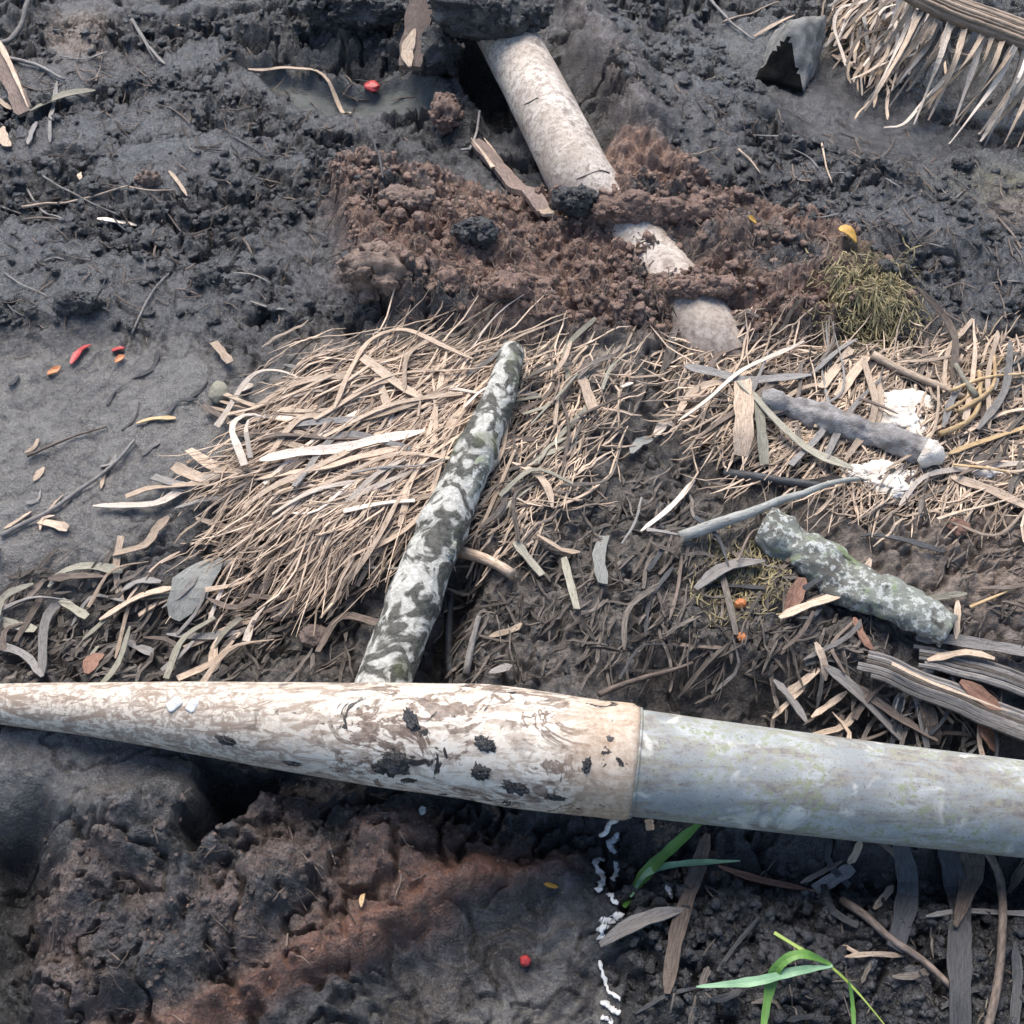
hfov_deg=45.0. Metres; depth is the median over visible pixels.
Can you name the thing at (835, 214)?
fibre
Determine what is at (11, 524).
dry straw
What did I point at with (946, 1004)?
leaf strip
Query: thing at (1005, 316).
fibre
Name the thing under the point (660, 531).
dry straw
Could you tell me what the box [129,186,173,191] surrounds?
twig
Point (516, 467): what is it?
dry straw
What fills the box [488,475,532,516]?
dry straw
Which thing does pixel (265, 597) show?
dry straw
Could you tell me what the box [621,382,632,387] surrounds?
wood chip
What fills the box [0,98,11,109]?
wood chip
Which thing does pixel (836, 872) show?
leaf strip
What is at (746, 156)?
twig
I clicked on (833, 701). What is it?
dry straw
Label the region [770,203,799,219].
fibre
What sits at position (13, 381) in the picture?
dry straw
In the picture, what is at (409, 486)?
dry straw
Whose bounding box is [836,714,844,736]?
dry straw
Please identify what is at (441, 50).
mud mound
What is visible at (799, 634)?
dry straw
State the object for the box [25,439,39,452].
dry straw
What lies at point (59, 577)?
dry straw
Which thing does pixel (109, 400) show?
dry straw
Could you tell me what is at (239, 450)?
leaf strip
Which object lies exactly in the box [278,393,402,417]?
dry straw
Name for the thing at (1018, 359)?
dry straw
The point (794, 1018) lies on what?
leaf strip
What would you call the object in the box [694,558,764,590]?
dry leaf
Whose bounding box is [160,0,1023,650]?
straw litter
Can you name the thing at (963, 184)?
fibre
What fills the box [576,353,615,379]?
dry straw
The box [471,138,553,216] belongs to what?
wood stake
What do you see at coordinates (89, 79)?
fibre
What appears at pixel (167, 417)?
stalk
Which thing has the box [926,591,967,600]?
leaf strip
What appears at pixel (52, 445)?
twig
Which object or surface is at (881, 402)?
dry straw
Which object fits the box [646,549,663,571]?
dry straw
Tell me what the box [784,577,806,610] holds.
dry leaf
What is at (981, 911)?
dry straw
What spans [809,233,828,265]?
fibre
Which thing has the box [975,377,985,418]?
dry straw
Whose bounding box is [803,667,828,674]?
dry straw
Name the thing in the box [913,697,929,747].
dry straw
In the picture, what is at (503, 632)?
dry straw
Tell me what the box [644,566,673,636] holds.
dry straw
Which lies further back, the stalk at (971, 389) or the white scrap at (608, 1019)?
the stalk at (971, 389)
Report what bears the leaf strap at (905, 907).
on the ground
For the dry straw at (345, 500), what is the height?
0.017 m
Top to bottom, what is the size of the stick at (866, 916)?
0.038 m
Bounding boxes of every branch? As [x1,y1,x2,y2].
[354,341,524,682]
[761,388,944,468]
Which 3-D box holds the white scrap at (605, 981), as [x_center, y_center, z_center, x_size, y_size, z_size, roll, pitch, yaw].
[0.100,0.496,1.303,0.009,0.016,0.049,-18,52,-15]
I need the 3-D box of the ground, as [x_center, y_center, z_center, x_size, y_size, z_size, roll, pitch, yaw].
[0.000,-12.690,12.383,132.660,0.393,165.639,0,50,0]
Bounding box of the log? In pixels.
[754,507,957,647]
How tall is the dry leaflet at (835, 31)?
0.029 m
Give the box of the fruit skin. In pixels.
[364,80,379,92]
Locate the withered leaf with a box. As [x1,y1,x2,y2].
[167,558,223,621]
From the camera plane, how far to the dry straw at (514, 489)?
1.59 m
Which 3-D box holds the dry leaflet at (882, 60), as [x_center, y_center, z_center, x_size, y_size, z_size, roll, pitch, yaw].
[0.677,-0.837,2.268,0.026,0.030,0.139,28,55,21]
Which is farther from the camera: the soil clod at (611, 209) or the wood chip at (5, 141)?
the wood chip at (5, 141)
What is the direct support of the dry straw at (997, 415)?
on the straw litter at (282, 552)
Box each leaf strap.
[886,845,918,953]
[937,849,972,1023]
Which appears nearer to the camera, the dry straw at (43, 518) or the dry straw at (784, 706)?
the dry straw at (784, 706)
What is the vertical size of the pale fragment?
0.016 m
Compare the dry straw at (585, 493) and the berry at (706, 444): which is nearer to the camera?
the dry straw at (585, 493)
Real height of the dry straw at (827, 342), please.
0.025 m
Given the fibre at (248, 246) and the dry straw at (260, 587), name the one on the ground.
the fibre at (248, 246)
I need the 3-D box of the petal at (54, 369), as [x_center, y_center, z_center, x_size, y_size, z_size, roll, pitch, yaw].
[-0.666,-0.206,1.797,0.023,0.004,0.011,-33,57,-25]
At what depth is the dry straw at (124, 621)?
1.55 m
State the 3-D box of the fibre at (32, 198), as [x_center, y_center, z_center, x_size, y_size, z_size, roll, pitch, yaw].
[-0.777,-0.508,2.048,0.010,0.029,0.151,-32,57,-24]
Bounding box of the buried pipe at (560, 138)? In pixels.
[476,31,751,366]
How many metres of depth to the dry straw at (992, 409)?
1.70 m
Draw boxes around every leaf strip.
[0,616,37,632]
[2,643,43,677]
[36,519,68,531]
[38,602,60,674]
[47,562,122,587]
[58,598,89,619]
[82,592,169,639]
[92,469,239,507]
[99,586,170,620]
[113,516,169,556]
[125,481,209,498]
[128,640,154,655]
[150,474,187,491]
[166,630,237,639]
[170,462,204,482]
[175,496,244,509]
[185,448,235,470]
[210,340,232,363]
[229,413,264,465]
[242,606,264,641]
[244,416,261,457]
[254,446,398,480]
[259,429,424,461]
[359,354,422,400]
[374,373,393,414]
[512,462,553,507]
[512,541,544,576]
[536,534,579,554]
[561,556,579,609]
[577,375,597,409]
[635,987,697,1014]
[663,832,710,994]
[675,378,732,416]
[684,364,811,383]
[687,995,695,1023]
[699,966,710,988]
[701,882,723,894]
[710,989,741,1002]
[716,916,760,972]
[718,865,815,891]
[733,378,753,456]
[736,381,853,469]
[751,998,783,1009]
[754,397,768,464]
[773,679,807,721]
[775,953,779,961]
[778,558,871,618]
[785,1013,814,1021]
[800,860,841,883]
[818,346,853,388]
[820,884,858,928]
[824,665,900,740]
[825,838,850,887]
[833,355,869,398]
[853,617,872,649]
[858,684,937,741]
[860,532,943,552]
[861,963,870,983]
[873,884,893,909]
[879,844,893,857]
[892,967,930,979]
[916,634,1023,656]
[919,701,941,744]
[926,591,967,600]
[927,649,994,661]
[941,985,991,1009]
[950,476,1023,508]
[1007,864,1023,892]
[1009,944,1022,1023]
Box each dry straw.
[0,583,33,614]
[0,622,25,650]
[1,581,43,611]
[2,596,72,610]
[4,511,31,528]
[8,375,19,385]
[13,594,42,641]
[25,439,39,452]
[26,490,40,504]
[39,515,54,529]
[48,494,63,514]
[48,572,104,581]
[71,594,125,625]
[86,561,148,607]
[90,646,102,653]
[100,454,117,467]
[100,466,107,488]
[100,626,130,681]
[106,384,125,405]
[113,535,125,611]
[115,586,135,658]
[121,404,138,430]
[122,577,160,591]
[127,551,179,599]
[130,18,154,60]
[133,349,158,378]
[138,597,167,616]
[142,442,159,455]
[143,636,187,653]
[148,45,164,64]
[160,641,194,671]
[162,576,197,608]
[163,616,215,679]
[165,397,197,415]
[168,170,187,195]
[176,589,205,635]
[176,632,240,680]
[183,616,252,647]
[190,380,207,397]
[196,460,382,534]
[199,639,273,681]
[201,398,400,439]
[204,455,311,474]
[205,566,277,591]
[207,403,344,453]
[207,581,225,624]
[207,597,257,609]
[208,630,238,661]
[210,616,242,648]
[211,392,336,417]
[214,369,318,427]
[222,556,235,567]
[223,377,245,381]
[223,393,376,412]
[226,433,362,448]
[227,371,355,415]
[227,373,369,424]
[235,390,354,441]
[236,430,382,513]
[238,401,381,424]
[248,66,351,113]
[248,590,305,599]
[250,301,283,309]
[254,441,323,478]
[256,367,354,451]
[256,393,405,455]
[256,566,274,593]
[259,413,379,467]
[262,426,333,484]
[263,444,320,486]
[263,521,371,613]
[265,419,340,431]
[270,413,427,481]
[272,479,364,514]
[273,485,349,514]
[273,591,334,621]
[277,593,306,617]
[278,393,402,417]
[283,347,352,374]
[285,480,430,523]
[286,466,378,518]
[287,489,400,499]
[290,448,424,500]
[291,415,401,441]
[291,431,411,486]
[296,416,363,426]
[298,515,393,607]
[303,492,432,507]
[306,481,363,516]
[310,381,462,445]
[312,363,371,398]
[312,500,424,543]
[313,374,433,419]
[315,392,462,440]
[315,504,372,535]
[315,612,378,652]
[316,375,413,435]
[317,357,396,414]
[317,451,449,486]
[319,381,437,460]
[319,496,400,618]
[323,350,447,460]
[328,475,433,520]
[329,388,446,426]
[333,328,472,408]
[338,466,434,573]
[340,337,415,373]
[343,499,414,512]
[344,583,356,594]
[345,457,444,500]
[346,459,405,501]
[352,366,491,393]
[352,459,448,473]
[356,517,406,586]
[358,392,463,453]
[359,451,445,555]
[372,383,460,448]
[376,424,425,456]
[380,378,473,446]
[382,501,417,535]
[394,431,438,468]
[397,367,437,503]
[397,431,462,526]
[402,336,438,393]
[424,335,479,375]
[425,389,538,417]
[426,435,536,477]
[429,365,473,392]
[430,443,502,467]
[441,396,481,441]
[449,361,529,394]
[459,294,524,381]
[462,387,485,408]
[466,330,510,375]
[479,477,510,528]
[479,479,527,506]
[481,450,515,528]
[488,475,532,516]
[488,623,521,637]
[490,420,508,472]
[495,449,520,489]
[496,483,536,519]
[498,468,572,496]
[508,453,541,470]
[510,450,559,493]
[511,476,553,540]
[512,408,549,462]
[514,395,541,402]
[518,345,555,414]
[519,362,572,384]
[520,447,562,472]
[522,400,555,414]
[530,373,577,424]
[532,399,600,417]
[537,437,566,463]
[542,353,559,403]
[548,357,590,403]
[552,474,609,508]
[553,341,571,373]
[553,363,592,425]
[554,364,597,409]
[554,386,569,469]
[557,400,597,438]
[560,442,622,487]
[562,317,596,390]
[562,419,583,450]
[570,416,602,425]
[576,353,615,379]
[579,388,646,416]
[586,344,613,378]
[600,353,628,389]
[618,643,683,679]
[621,497,641,543]
[622,583,659,649]
[634,508,657,573]
[640,479,694,531]
[642,539,666,588]
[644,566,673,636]
[646,527,678,535]
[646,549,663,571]
[649,536,684,551]
[658,321,745,380]
[658,547,678,575]
[669,554,682,620]
[672,643,721,649]
[677,643,727,697]
[678,341,804,420]
[686,352,753,379]
[692,515,728,565]
[698,342,755,393]
[700,381,780,437]
[703,594,731,598]
[705,584,763,589]
[711,637,739,694]
[720,574,738,634]
[730,344,803,360]
[736,528,758,561]
[752,351,768,390]
[753,15,794,36]
[753,362,802,420]
[757,350,843,377]
[772,684,807,718]
[776,322,844,416]
[777,521,837,571]
[782,611,814,650]
[787,383,839,396]
[787,667,819,694]
[788,368,829,466]
[793,604,823,619]
[801,322,831,391]
[802,578,822,589]
[803,619,861,660]
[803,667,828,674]
[804,658,863,677]
[806,593,824,601]
[811,691,847,717]
[812,338,857,374]
[814,373,839,427]
[814,642,828,680]
[814,703,860,734]
[816,660,823,708]
[819,315,834,360]
[824,372,883,449]
[824,376,882,458]
[830,621,852,673]
[831,54,875,79]
[832,712,851,738]
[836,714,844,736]
[844,356,878,460]
[844,945,858,952]
[845,951,903,957]
[847,841,862,863]
[851,684,885,720]
[858,723,899,740]
[859,397,898,414]
[867,338,928,411]
[872,696,912,730]
[879,713,912,727]
[886,381,939,468]
[889,668,933,686]
[889,696,903,743]
[891,693,903,735]
[895,355,950,362]
[898,461,1023,505]
[899,420,978,458]
[901,692,908,698]
[905,459,961,481]
[909,675,952,709]
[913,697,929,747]
[914,731,969,746]
[916,286,958,384]
[926,908,1023,917]
[928,709,949,735]
[936,494,1023,519]
[937,706,953,723]
[942,318,973,392]
[942,379,962,427]
[946,439,1012,463]
[948,425,1023,454]
[948,509,1023,536]
[953,463,1018,473]
[953,600,960,639]
[956,353,1023,419]
[957,457,1008,476]
[962,319,976,419]
[963,408,1023,434]
[964,459,1023,472]
[967,738,983,753]
[969,589,1012,607]
[973,369,1023,409]
[974,406,1023,426]
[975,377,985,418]
[977,340,1012,429]
[977,726,984,754]
[978,582,1023,589]
[982,412,1023,460]
[983,369,1023,377]
[985,330,999,428]
[993,362,1016,389]
[993,730,999,756]
[997,375,1023,386]
[999,358,1023,378]
[1006,600,1023,607]
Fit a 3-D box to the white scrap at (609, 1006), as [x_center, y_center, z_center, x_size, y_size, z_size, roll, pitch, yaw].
[0.102,0.515,1.287,0.009,0.018,0.027,-36,59,-26]
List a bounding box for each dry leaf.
[29,88,95,110]
[82,653,103,674]
[489,663,511,674]
[599,907,683,947]
[629,436,652,453]
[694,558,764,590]
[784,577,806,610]
[838,224,856,242]
[947,518,970,536]
[953,852,984,927]
[959,679,1000,710]
[977,724,994,752]
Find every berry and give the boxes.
[520,955,530,966]
[702,439,709,447]
[734,598,746,608]
[736,632,744,641]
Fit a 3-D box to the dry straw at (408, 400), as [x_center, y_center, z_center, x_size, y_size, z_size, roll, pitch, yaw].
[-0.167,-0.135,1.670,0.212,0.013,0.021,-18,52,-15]
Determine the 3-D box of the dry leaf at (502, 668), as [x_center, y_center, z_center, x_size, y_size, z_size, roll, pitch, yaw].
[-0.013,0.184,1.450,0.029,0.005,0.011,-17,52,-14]
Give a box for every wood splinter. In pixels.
[0,41,27,106]
[0,44,30,117]
[891,662,1008,711]
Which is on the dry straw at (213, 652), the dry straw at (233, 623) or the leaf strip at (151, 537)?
the dry straw at (233, 623)
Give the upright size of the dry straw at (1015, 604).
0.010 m
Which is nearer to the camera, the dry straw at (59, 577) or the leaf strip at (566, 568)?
the leaf strip at (566, 568)
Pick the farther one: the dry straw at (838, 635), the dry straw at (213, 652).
the dry straw at (213, 652)
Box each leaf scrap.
[544,882,557,888]
[748,215,756,223]
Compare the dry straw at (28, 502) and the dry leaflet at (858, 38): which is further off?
the dry leaflet at (858, 38)
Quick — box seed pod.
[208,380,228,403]
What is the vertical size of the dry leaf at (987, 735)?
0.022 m
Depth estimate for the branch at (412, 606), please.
1.50 m
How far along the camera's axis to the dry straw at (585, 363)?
1.73 m
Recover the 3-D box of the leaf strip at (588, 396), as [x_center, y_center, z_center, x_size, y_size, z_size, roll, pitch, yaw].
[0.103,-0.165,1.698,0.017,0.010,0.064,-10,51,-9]
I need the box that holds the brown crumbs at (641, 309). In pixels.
[111,145,916,1021]
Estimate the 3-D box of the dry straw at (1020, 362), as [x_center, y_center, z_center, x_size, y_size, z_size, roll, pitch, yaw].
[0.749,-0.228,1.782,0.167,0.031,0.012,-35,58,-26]
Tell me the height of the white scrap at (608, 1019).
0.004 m
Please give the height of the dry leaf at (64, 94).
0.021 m
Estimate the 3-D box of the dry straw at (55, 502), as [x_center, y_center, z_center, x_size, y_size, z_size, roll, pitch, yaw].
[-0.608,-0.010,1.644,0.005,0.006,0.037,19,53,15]
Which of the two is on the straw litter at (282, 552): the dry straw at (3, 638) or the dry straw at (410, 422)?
the dry straw at (410, 422)
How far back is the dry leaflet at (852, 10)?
2.34 m
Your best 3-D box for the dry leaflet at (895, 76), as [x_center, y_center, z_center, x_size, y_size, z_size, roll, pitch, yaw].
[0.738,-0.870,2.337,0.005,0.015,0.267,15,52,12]
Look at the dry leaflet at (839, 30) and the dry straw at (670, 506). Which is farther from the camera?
the dry leaflet at (839, 30)
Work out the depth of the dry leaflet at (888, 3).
2.36 m
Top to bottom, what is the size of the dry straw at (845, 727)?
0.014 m
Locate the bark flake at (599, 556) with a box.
[592,535,609,584]
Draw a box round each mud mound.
[287,0,408,41]
[412,22,465,76]
[426,0,535,41]
[427,92,463,135]
[526,0,555,32]
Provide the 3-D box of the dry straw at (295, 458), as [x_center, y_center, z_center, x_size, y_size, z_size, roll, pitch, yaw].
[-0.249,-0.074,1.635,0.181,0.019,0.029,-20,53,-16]
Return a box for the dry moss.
[672,235,932,646]
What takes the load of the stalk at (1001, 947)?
on the ground
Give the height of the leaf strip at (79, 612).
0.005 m
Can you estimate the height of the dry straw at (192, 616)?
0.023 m
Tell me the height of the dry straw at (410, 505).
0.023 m
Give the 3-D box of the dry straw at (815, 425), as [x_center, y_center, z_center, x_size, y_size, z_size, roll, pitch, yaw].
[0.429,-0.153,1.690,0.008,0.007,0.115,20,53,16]
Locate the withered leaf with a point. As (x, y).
(183, 607)
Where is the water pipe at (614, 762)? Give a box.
[0,682,1023,857]
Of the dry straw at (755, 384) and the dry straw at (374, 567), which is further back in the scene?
the dry straw at (755, 384)
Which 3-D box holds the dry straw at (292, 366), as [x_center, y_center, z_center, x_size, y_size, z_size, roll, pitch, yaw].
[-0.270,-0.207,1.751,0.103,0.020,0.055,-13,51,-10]
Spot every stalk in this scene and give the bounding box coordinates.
[48,81,57,142]
[136,415,175,423]
[219,400,403,423]
[857,650,1023,740]
[913,644,1023,696]
[953,363,978,397]
[983,854,1006,1023]
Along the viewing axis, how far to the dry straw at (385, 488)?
1.59 m
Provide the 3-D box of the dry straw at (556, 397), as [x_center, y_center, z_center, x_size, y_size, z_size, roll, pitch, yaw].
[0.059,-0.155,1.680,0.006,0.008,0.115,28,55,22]
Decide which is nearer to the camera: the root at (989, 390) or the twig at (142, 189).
the root at (989, 390)
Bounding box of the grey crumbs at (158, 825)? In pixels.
[43,787,408,1023]
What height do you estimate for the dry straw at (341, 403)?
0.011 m
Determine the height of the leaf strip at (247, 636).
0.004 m
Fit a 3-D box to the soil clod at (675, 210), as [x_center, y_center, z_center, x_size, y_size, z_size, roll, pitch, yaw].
[0.244,-0.477,1.971,0.138,0.067,0.065,0,50,0]
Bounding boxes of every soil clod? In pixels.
[51,289,104,315]
[133,169,162,186]
[188,264,223,287]
[335,240,429,303]
[377,184,439,215]
[429,265,469,293]
[449,216,498,249]
[478,266,560,303]
[550,183,598,217]
[590,187,663,228]
[650,193,704,226]
[658,272,739,301]
[687,189,740,219]
[950,156,975,171]
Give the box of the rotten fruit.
[298,624,329,648]
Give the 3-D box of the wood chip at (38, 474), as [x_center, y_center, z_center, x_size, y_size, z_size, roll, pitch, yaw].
[-0.644,-0.052,1.683,0.010,0.006,0.030,6,50,5]
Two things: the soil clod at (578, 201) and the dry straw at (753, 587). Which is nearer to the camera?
the dry straw at (753, 587)
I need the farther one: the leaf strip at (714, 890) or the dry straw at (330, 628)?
the dry straw at (330, 628)
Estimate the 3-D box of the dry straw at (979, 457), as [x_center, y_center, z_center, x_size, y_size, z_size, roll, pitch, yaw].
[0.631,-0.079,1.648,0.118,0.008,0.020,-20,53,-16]
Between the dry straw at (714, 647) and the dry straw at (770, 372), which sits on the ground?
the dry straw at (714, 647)
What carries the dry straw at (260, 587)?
on the straw litter at (282, 552)
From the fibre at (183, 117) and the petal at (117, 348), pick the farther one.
the fibre at (183, 117)
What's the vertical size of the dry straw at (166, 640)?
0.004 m
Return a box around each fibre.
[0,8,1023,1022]
[1,290,26,316]
[2,206,20,213]
[3,272,47,295]
[21,216,58,219]
[22,82,65,90]
[26,188,60,217]
[44,257,64,261]
[55,252,91,260]
[60,51,107,59]
[74,64,103,81]
[96,256,105,294]
[113,293,141,309]
[157,104,188,122]
[167,213,211,234]
[174,288,197,294]
[187,139,198,152]
[229,134,270,158]
[230,237,251,253]
[233,272,269,282]
[270,302,295,315]
[373,140,383,177]
[748,169,767,201]
[752,135,793,136]
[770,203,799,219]
[791,164,810,181]
[793,149,818,168]
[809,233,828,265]
[816,213,838,217]
[871,134,896,159]
[881,233,894,256]
[885,178,901,188]
[911,227,932,247]
[916,174,935,194]
[916,243,944,247]
[917,192,934,200]
[942,186,967,198]
[942,282,976,289]
[945,174,969,189]
[978,264,1004,291]
[989,280,1019,283]
[997,217,1021,248]
[999,292,1006,317]
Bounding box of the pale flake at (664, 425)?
[653,419,674,437]
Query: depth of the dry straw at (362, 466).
1.61 m
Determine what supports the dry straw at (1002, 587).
on the ground
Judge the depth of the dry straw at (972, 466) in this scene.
1.61 m
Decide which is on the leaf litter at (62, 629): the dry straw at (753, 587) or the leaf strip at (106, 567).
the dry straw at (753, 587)
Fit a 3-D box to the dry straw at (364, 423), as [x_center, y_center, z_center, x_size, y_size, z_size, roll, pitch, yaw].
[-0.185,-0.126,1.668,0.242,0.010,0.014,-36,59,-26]
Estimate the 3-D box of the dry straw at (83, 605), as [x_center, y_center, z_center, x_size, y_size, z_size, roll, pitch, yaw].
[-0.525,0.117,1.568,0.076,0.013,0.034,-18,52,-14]
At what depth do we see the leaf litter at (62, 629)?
1.54 m
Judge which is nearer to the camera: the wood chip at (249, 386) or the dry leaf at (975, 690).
the dry leaf at (975, 690)
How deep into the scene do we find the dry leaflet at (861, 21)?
2.35 m
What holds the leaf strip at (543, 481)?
on the straw litter at (282, 552)
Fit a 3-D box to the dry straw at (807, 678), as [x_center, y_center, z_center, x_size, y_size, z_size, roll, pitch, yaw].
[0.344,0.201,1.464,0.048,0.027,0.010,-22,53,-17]
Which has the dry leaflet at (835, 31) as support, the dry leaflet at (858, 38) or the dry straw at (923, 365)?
the dry leaflet at (858, 38)
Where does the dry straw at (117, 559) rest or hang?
on the leaf strip at (154, 591)
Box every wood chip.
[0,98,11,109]
[0,126,10,146]
[26,121,37,144]
[33,467,44,481]
[241,383,252,392]
[359,893,365,906]
[419,806,425,814]
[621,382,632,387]
[644,819,653,830]
[811,864,855,893]
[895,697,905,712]
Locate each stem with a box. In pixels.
[445,586,454,674]
[462,615,480,674]
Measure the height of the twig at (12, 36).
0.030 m
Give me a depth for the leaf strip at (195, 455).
1.66 m
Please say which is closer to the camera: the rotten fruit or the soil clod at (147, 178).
the rotten fruit
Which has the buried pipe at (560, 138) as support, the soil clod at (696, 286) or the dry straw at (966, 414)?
the soil clod at (696, 286)
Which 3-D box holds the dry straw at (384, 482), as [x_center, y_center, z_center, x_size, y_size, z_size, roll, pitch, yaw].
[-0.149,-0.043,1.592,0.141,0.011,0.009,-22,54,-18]
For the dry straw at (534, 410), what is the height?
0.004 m
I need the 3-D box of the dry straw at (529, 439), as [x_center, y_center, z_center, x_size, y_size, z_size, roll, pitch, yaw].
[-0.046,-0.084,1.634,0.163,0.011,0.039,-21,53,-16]
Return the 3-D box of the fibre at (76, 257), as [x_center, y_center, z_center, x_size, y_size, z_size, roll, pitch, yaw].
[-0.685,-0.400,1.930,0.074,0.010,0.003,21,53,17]
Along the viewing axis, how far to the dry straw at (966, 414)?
1.74 m
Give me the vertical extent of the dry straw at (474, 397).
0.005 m
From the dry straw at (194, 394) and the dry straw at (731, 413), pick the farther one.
the dry straw at (194, 394)
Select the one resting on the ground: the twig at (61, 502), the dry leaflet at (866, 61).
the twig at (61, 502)
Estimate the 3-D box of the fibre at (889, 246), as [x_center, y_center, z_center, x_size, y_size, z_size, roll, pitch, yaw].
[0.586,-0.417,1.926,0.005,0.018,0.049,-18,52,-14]
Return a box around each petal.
[47,366,60,374]
[70,344,90,363]
[111,346,124,351]
[115,354,124,362]
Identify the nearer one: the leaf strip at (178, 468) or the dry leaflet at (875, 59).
the leaf strip at (178, 468)
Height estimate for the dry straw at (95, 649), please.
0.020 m
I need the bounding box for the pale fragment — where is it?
[97,217,136,225]
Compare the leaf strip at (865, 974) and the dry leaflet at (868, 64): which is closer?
the leaf strip at (865, 974)
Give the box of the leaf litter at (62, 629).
[0,297,1023,1023]
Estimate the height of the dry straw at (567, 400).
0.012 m
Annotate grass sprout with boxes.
[622,824,739,907]
[696,931,883,1023]
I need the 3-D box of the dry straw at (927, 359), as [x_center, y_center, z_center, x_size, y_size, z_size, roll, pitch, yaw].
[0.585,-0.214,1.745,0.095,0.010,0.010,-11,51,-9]
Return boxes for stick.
[458,546,515,578]
[597,661,693,697]
[678,477,859,543]
[723,468,824,488]
[839,897,948,987]
[870,351,965,399]
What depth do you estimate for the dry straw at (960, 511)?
1.56 m
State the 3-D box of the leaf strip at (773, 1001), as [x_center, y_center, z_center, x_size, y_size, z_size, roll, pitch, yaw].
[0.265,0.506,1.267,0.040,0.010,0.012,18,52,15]
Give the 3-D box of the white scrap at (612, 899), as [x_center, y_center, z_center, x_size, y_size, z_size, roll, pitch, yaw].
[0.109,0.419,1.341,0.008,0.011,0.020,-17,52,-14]
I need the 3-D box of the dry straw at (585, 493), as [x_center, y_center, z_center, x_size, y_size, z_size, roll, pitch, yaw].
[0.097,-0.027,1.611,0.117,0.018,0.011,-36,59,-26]
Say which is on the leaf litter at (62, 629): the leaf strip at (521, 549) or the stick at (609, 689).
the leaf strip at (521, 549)
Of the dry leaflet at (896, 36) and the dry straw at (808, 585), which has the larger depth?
the dry leaflet at (896, 36)
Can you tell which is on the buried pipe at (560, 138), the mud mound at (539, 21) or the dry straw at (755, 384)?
the mud mound at (539, 21)
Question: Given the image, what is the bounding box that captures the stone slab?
[755,15,825,92]
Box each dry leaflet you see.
[821,0,879,49]
[827,0,838,6]
[832,0,867,66]
[833,0,861,46]
[834,3,863,36]
[834,3,873,44]
[837,6,861,47]
[840,0,863,26]
[840,6,853,31]
[843,0,874,38]
[846,27,886,63]
[850,7,860,49]
[851,3,899,79]
[851,17,858,30]
[856,6,894,25]
[857,5,887,95]
[857,7,889,51]
[857,31,892,77]
[862,14,868,51]
[862,20,896,66]
[863,10,888,58]
[863,28,893,72]
[867,0,883,24]
[868,22,897,83]
[869,3,895,30]
[869,12,882,44]
[869,24,904,57]
[870,0,881,61]
[870,52,915,72]
[872,18,900,62]
[873,30,900,64]
[873,67,882,107]
[882,0,885,20]
[882,2,893,73]
[883,0,896,6]
[884,3,907,35]
[885,3,905,18]
[885,27,903,82]
[891,21,910,90]
[894,51,913,83]
[908,14,928,74]
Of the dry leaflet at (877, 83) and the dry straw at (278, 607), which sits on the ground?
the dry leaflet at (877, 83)
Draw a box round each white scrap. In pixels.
[592,857,604,873]
[594,873,605,892]
[596,911,624,931]
[597,923,609,939]
[598,960,620,1000]
[600,1000,620,1014]
[600,1014,613,1023]
[606,832,619,853]
[606,892,618,904]
[610,861,619,881]
[665,885,672,898]
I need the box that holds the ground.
[0,0,1023,1023]
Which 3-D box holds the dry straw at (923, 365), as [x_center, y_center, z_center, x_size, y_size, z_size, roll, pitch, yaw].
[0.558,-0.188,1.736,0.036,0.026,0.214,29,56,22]
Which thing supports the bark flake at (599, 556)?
on the ground
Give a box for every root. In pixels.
[575,170,609,179]
[938,370,982,436]
[945,357,1003,411]
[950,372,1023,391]
[956,354,996,413]
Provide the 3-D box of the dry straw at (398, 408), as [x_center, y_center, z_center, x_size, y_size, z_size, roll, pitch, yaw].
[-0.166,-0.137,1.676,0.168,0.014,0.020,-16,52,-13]
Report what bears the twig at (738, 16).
on the ground
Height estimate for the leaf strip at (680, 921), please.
0.035 m
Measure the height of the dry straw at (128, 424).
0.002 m
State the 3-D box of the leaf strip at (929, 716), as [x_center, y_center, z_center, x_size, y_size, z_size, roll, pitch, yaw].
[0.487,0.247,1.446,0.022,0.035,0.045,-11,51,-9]
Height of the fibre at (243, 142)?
0.012 m
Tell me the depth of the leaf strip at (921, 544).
1.54 m
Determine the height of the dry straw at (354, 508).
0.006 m
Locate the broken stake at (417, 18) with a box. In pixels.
[399,0,432,70]
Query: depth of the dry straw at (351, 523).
1.55 m
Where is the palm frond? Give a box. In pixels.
[826,0,1023,146]
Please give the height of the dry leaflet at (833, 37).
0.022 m
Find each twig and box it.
[0,0,30,45]
[0,439,135,537]
[9,56,64,80]
[22,185,128,208]
[26,426,106,457]
[42,175,119,215]
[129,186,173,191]
[131,273,169,334]
[461,110,481,151]
[685,148,717,154]
[709,0,753,40]
[722,1,778,22]
[737,148,760,173]
[821,142,832,183]
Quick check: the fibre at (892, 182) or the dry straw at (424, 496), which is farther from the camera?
the fibre at (892, 182)
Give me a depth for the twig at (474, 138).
2.19 m
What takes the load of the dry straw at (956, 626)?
on the leaf strip at (965, 641)

